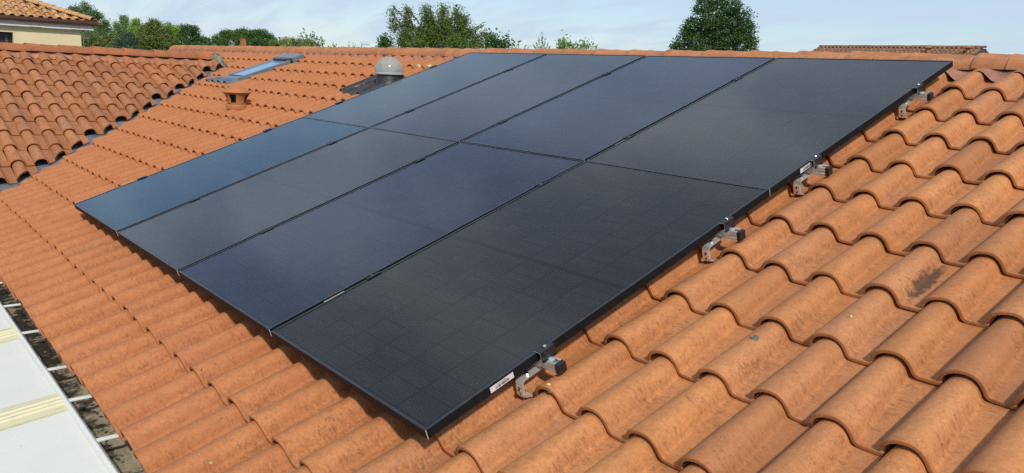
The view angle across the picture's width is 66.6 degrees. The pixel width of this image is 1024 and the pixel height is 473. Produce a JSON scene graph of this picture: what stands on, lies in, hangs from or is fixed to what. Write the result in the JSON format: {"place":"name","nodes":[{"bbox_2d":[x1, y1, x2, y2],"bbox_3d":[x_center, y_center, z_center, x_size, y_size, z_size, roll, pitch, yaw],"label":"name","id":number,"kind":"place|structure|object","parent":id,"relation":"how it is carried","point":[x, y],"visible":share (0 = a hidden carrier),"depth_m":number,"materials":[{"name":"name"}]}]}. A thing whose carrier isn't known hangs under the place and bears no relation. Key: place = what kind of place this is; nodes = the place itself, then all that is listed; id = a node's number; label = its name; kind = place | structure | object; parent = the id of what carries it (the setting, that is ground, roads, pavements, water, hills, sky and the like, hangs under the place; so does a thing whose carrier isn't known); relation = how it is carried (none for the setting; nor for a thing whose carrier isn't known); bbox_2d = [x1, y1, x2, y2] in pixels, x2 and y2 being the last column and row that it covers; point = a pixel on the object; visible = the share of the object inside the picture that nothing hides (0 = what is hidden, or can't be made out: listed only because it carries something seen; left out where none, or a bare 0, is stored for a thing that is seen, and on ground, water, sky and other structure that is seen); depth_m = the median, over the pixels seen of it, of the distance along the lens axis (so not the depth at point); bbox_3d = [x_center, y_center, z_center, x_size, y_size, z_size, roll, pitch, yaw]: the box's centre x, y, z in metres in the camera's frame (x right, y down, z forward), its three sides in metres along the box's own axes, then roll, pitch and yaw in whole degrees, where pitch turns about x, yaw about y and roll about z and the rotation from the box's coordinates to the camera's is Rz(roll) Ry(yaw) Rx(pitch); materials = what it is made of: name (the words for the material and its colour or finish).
{"place":"outdoors","nodes":[
{"label":"outdoors","id":0,"kind":"place"},
{"bbox_2d":[0,0,100,45],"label":"neighbour house","id":1,"kind":"structure","parent":0,"point":[35,16],"depth_m":19.87,"materials":[{"name":"beige paint"}]},
{"bbox_2d":[0,32,11,42],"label":"window","id":2,"kind":"structure","parent":1,"relation":"in","point":[4,36],"depth_m":19.46,"materials":[{"name":"black glass"}]},
{"bbox_2d":[0,302,118,472],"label":"veranda roof","id":3,"kind":"structure","parent":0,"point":[44,428],"depth_m":3.19,"materials":[{"name":"white plastic"}]},
{"bbox_2d":[11,0,1023,54],"label":"sky","id":4,"kind":"structure","parent":0,"point":[785,25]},
{"bbox_2d":[812,45,988,54],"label":"house","id":5,"kind":"structure","parent":0,"point":[957,49],"depth_m":37.27,"materials":[{"name":"brown tile"}]},
{"label":"ground","id":6,"kind":"structure","parent":0,"visible":0},
{"bbox_2d":[67,0,104,40],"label":"tree","id":7,"kind":"object","parent":6,"relation":"on","point":[85,8],"visible":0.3,"depth_m":50.89,"materials":[{"name":"green plant"}]},
{"bbox_2d":[81,30,118,47],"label":"tree","id":8,"kind":"object","parent":6,"relation":"on","point":[106,40],"visible":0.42,"depth_m":42.83,"materials":[{"name":"green plant"}]},
{"bbox_2d":[91,17,115,37],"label":"tree","id":9,"kind":"object","parent":6,"relation":"on","point":[102,27],"visible":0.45,"depth_m":49.78,"materials":[{"name":"green plant"}]},
{"bbox_2d":[111,19,122,37],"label":"tree","id":10,"kind":"object","parent":6,"relation":"on","point":[116,28],"visible":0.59,"depth_m":60.56,"materials":[{"name":"green plant"}]},
{"bbox_2d":[117,13,130,38],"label":"tree","id":11,"kind":"object","parent":6,"relation":"on","point":[124,21],"visible":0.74,"depth_m":60.77,"materials":[{"name":"green plant"}]},
{"bbox_2d":[111,29,139,48],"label":"tree","id":12,"kind":"object","parent":6,"relation":"on","point":[130,41],"visible":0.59,"depth_m":40.02,"materials":[{"name":"green plant"}]},
{"bbox_2d":[126,17,142,34],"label":"tree","id":13,"kind":"object","parent":6,"relation":"on","point":[134,22],"visible":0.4,"depth_m":57.61,"materials":[{"name":"green plant"}]},
{"bbox_2d":[133,17,177,49],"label":"tree","id":14,"kind":"object","parent":6,"relation":"on","point":[156,35],"visible":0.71,"depth_m":42.23,"materials":[{"name":"green plant"}]},
{"bbox_2d":[166,21,182,44],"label":"tree","id":15,"kind":"object","parent":6,"relation":"on","point":[177,29],"visible":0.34,"depth_m":46.20,"materials":[{"name":"green plant"}]},
{"bbox_2d":[171,22,203,45],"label":"tree","id":16,"kind":"object","parent":6,"relation":"on","point":[190,36],"visible":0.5,"depth_m":46.44,"materials":[{"name":"green plant"}]},
{"bbox_2d":[198,33,213,45],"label":"tree","id":17,"kind":"object","parent":6,"relation":"on","point":[207,40],"visible":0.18,"depth_m":48.88,"materials":[{"name":"green plant"}]},
{"bbox_2d":[209,28,233,45],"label":"tree","id":18,"kind":"object","parent":6,"relation":"on","point":[223,37],"visible":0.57,"depth_m":45.37,"materials":[{"name":"green plant"}]},
{"bbox_2d":[229,26,254,45],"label":"tree","id":19,"kind":"object","parent":6,"relation":"on","point":[242,33],"visible":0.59,"depth_m":45.62,"materials":[{"name":"green plant"}]},
{"bbox_2d":[248,27,277,45],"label":"tree","id":20,"kind":"object","parent":6,"relation":"on","point":[262,37],"visible":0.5,"depth_m":46.00,"materials":[{"name":"green plant"}]},
{"bbox_2d":[278,36,293,46],"bbox_3d":[-10.996,-6.950,37.835,0.730,5.466,0.530,-3,13,-24],"label":"tree","id":21,"kind":"object","parent":6,"relation":"on","point":[284,45],"visible":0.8,"depth_m":37.40,"materials":[{"name":"green plant"}]},
{"bbox_2d":[268,36,319,46],"bbox_3d":[-11.160,-7.424,39.848,2.553,5.566,1.622,-3,13,-25],"label":"tree","id":22,"kind":"object","parent":6,"relation":"on","point":[296,43],"visible":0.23,"depth_m":39.09,"materials":[{"name":"green plant"}]},
{"bbox_2d":[297,27,324,46],"bbox_3d":[-9.319,-6.722,36.255,1.246,5.817,0.709,0,12,-13],"label":"tree","id":23,"kind":"object","parent":6,"relation":"on","point":[313,44],"visible":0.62,"depth_m":35.74,"materials":[{"name":"green plant"}]},
{"bbox_2d":[375,32,396,47],"bbox_3d":[-4.750,-4.907,29.273,0.957,5.540,0.966,-7,15,-40],"label":"tree","id":24,"kind":"object","parent":6,"relation":"on","point":[385,42],"visible":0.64,"depth_m":28.68,"materials":[{"name":"green plant"}]},
{"bbox_2d":[385,2,490,48],"bbox_3d":[-2.453,-4.474,25.749,3.516,6.341,2.367,4,12,4],"label":"tree","id":25,"kind":"object","parent":6,"relation":"on","point":[414,37],"visible":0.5,"depth_m":24.87,"materials":[{"name":"green plant"}]},
{"bbox_2d":[476,28,521,48],"bbox_3d":[-0.645,-4.937,29.581,1.558,5.849,1.238,9,13,27],"label":"tree","id":26,"kind":"object","parent":6,"relation":"on","point":[496,43],"visible":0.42,"depth_m":28.98,"materials":[{"name":"green plant"}]},
{"bbox_2d":[0,42,1023,472],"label":"tiled house","id":27,"kind":"structure","parent":6,"relation":"on","point":[860,310],"depth_m":3.08,"materials":[{"name":"brown"}]},
{"bbox_2d":[221,84,251,109],"bbox_3d":[-2.979,-1.515,8.429,0.308,0.272,0.308,-7,15,-40],"label":"roof vent","id":28,"kind":"object","parent":27,"relation":"on","point":[236,95],"visible":0.98,"depth_m":8.35,"materials":[{"name":"ceramic"}]},
{"bbox_2d":[240,38,245,45],"bbox_3d":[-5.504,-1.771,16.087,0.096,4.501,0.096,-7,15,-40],"label":"brick chimney","id":29,"kind":"object","parent":27,"relation":"on","point":[242,42],"visible":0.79,"depth_m":15.61,"materials":[{"name":"orange brick"}]},
{"bbox_2d":[206,54,304,83],"bbox_3d":[-3.477,-2.250,10.647,1.185,0.160,0.840,-30,29,-33],"label":"roof window","id":30,"kind":"structure","parent":27,"relation":"attached to","point":[268,66],"depth_m":10.60,"materials":[{"name":"glass"}]},
{"bbox_2d":[339,58,404,95],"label":"light tube dome","id":31,"kind":"structure","parent":27,"relation":"on","point":[386,75],"depth_m":7.87,"materials":[{"name":"grey metal"}]},
{"bbox_2d":[516,360,541,397],"bbox_3d":[0.055,0.494,2.731,0.093,0.136,0.036,-7,15,-40],"label":"roof hook","id":32,"kind":"object","parent":27,"relation":"attached to","point":[523,377],"visible":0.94,"depth_m":2.72,"materials":[{"name":"silver metal"}]},
{"bbox_2d":[540,356,566,374],"bbox_3d":[-1.374,0.016,4.418,0.038,0.042,4.743,-30,29,-33],"label":"mounting rail","id":33,"kind":"object","parent":32,"relation":"attached to","point":[556,365],"visible":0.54,"depth_m":2.68,"materials":[{"name":"metal"}]},
{"bbox_2d":[259,227,271,232],"bbox_3d":[-1.388,-0.017,4.411,0.070,0.049,0.038,-30,29,-33],"label":"clamp","id":34,"kind":"object","parent":33,"relation":"attached to","point":[265,229],"visible":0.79,"depth_m":4.40,"materials":[{"name":"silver metal"}]},
{"bbox_2d":[117,127,458,275],"bbox_3d":[-1.432,-0.317,5.081,1.953,0.038,1.136,-30,29,-33],"label":"solar panel","id":35,"kind":"object","parent":33,"relation":"attached to","point":[175,240],"visible":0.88,"depth_m":4.98,"materials":[{"name":"black"}]},
{"bbox_2d":[363,270,379,279],"bbox_3d":[-0.635,0.195,3.563,0.070,0.049,0.038,-30,29,-33],"label":"clamp","id":36,"kind":"object","parent":33,"relation":"attached to","point":[372,274],"visible":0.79,"depth_m":3.55,"materials":[{"name":"silver metal"}]},
{"bbox_2d":[178,142,583,335],"bbox_3d":[-0.679,-0.105,4.233,1.953,0.036,1.135,-30,29,-33],"label":"solar panel","id":37,"kind":"object","parent":33,"relation":"attached to","point":[270,280],"visible":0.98,"depth_m":4.10,"materials":[{"name":"black"}]},
{"bbox_2d":[271,161,769,438],"bbox_3d":[0.074,0.108,3.384,1.953,0.035,1.135,-30,29,-33],"label":"solar panel","id":38,"kind":"object","parent":33,"relation":"attached to","point":[430,341],"visible":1,"depth_m":3.21,"materials":[{"name":"black"}]},
{"bbox_2d":[534,341,556,363],"bbox_3d":[0.117,0.400,2.709,0.070,0.050,0.044,-30,29,-33],"label":"end clamp","id":39,"kind":"object","parent":33,"relation":"attached to","point":[546,351],"visible":1,"depth_m":2.70,"materials":[{"name":"silver metal"}]},
{"bbox_2d":[702,231,721,261],"bbox_3d":[0.851,0.038,3.322,0.092,0.135,0.036,-7,15,-40],"label":"roof hook","id":40,"kind":"object","parent":27,"relation":"attached to","point":[710,243],"visible":0.94,"depth_m":3.31,"materials":[{"name":"silver metal"}]},
{"bbox_2d":[721,227,745,240],"bbox_3d":[-0.579,-0.440,5.009,0.038,0.041,4.743,-30,29,-33],"label":"mounting rail","id":41,"kind":"object","parent":40,"relation":"attached to","point":[737,234],"visible":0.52,"depth_m":3.28,"materials":[{"name":"metal"}]},
{"bbox_2d":[74,117,368,235],"bbox_3d":[-2.185,-0.529,5.929,1.953,0.036,1.135,-30,29,-33],"label":"solar panel","id":42,"kind":"object","parent":41,"relation":"attached to","point":[117,209],"visible":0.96,"depth_m":5.84,"materials":[{"name":"black"}]},
{"bbox_2d":[534,181,547,186],"bbox_3d":[0.160,-0.261,4.154,0.070,0.049,0.038,-30,29,-33],"label":"clamp","id":43,"kind":"object","parent":41,"relation":"attached to","point":[540,183],"visible":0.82,"depth_m":4.14,"materials":[{"name":"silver metal"}]},
{"bbox_2d":[718,216,735,232],"bbox_3d":[0.912,-0.056,3.300,0.070,0.050,0.044,-30,29,-33],"label":"end clamp","id":44,"kind":"object","parent":41,"relation":"attached to","point":[728,222],"visible":1,"depth_m":3.29,"materials":[{"name":"silver metal"}]},
{"bbox_2d":[793,168,809,194],"bbox_3d":[1.380,-0.266,3.716,0.089,0.134,0.036,-7,15,-40],"label":"roof hook","id":45,"kind":"object","parent":27,"relation":"attached to","point":[798,181],"visible":0.95,"depth_m":3.70,"materials":[{"name":"silver metal"}]},
{"bbox_2d":[810,165,832,175],"bbox_3d":[-0.051,-0.743,5.402,0.038,0.041,4.743,-30,29,-33],"label":"mounting rail","id":46,"kind":"object","parent":45,"relation":"attached to","point":[825,170],"visible":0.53,"depth_m":3.67,"materials":[{"name":"metal"}]},
{"bbox_2d":[303,52,546,127],"bbox_3d":[-0.760,-1.346,6.989,1.953,0.036,1.135,-30,29,-33],"label":"solar panel","id":47,"kind":"object","parent":46,"relation":"attached to","point":[376,106],"visible":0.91,"depth_m":6.93,"materials":[{"name":"black"}]},
{"bbox_2d":[623,134,635,139],"bbox_3d":[0.688,-0.564,4.547,0.070,0.049,0.038,-30,29,-33],"label":"clamp","id":48,"kind":"object","parent":46,"relation":"attached to","point":[628,136],"visible":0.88,"depth_m":4.54,"materials":[{"name":"silver metal"}]},
{"bbox_2d":[808,154,822,168],"bbox_3d":[1.440,-0.359,3.693,0.070,0.050,0.044,-30,29,-33],"label":"end clamp","id":49,"kind":"object","parent":46,"relation":"attached to","point":[816,159],"visible":1,"depth_m":3.68,"materials":[{"name":"silver metal"}]},
{"bbox_2d":[899,95,912,117],"bbox_3d":[2.176,-0.722,4.308,0.089,0.134,0.036,-7,15,-40],"label":"roof hook","id":50,"kind":"object","parent":27,"relation":"attached to","point":[903,105],"visible":0.92,"depth_m":4.29,"materials":[{"name":"silver metal"}]},
{"bbox_2d":[913,92,932,100],"bbox_3d":[0.744,-1.199,5.993,0.038,0.042,4.743,-30,29,-33],"label":"mounting rail","id":51,"kind":"object","parent":50,"relation":"attached to","point":[925,96],"visible":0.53,"depth_m":4.27,"materials":[{"name":"metal"}]},
{"bbox_2d":[371,54,644,141],"bbox_3d":[-0.007,-1.134,6.141,1.953,0.035,1.135,-30,29,-33],"label":"solar panel","id":52,"kind":"object","parent":51,"relation":"attached to","point":[467,112],"visible":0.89,"depth_m":6.07,"materials":[{"name":"black"}]},
{"bbox_2d":[461,56,774,160],"bbox_3d":[0.746,-0.922,5.293,1.953,0.036,1.135,-30,29,-33],"label":"solar panel","id":53,"kind":"object","parent":51,"relation":"attached to","point":[587,121],"visible":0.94,"depth_m":5.20,"materials":[{"name":"black"}]},
{"bbox_2d":[586,58,952,194],"bbox_3d":[1.498,-0.710,4.444,1.953,0.036,1.136,-30,29,-33],"label":"solar panel","id":54,"kind":"object","parent":51,"relation":"attached to","point":[774,125],"visible":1,"depth_m":4.32,"materials":[{"name":"black"}]},
{"bbox_2d":[911,83,923,94],"bbox_3d":[2.235,-0.815,4.284,0.070,0.050,0.044,-30,29,-33],"label":"end clamp","id":55,"kind":"object","parent":51,"relation":"attached to","point":[919,86],"visible":1,"depth_m":4.28,"materials":[{"name":"silver metal"}]},
{"bbox_2d":[533,32,549,48],"bbox_3d":[1.142,-5.748,33.534,0.777,5.986,0.483,2,12,-2],"label":"tree","id":56,"kind":"object","parent":6,"relation":"on","point":[544,42],"visible":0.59,"depth_m":33.06,"materials":[{"name":"green plant"}]},
{"bbox_2d":[555,30,596,48],"bbox_3d":[2.477,-5.724,33.487,1.584,6.088,1.686,-7,15,-40],"label":"tree","id":57,"kind":"object","parent":6,"relation":"on","point":[563,44],"visible":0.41,"depth_m":32.88,"materials":[{"name":"green plant"}]},
{"bbox_2d":[667,0,761,50],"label":"tree","id":58,"kind":"object","parent":6,"relation":"on","point":[716,32],"visible":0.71,"depth_m":37.18,"materials":[{"name":"green plant"}]}
]}

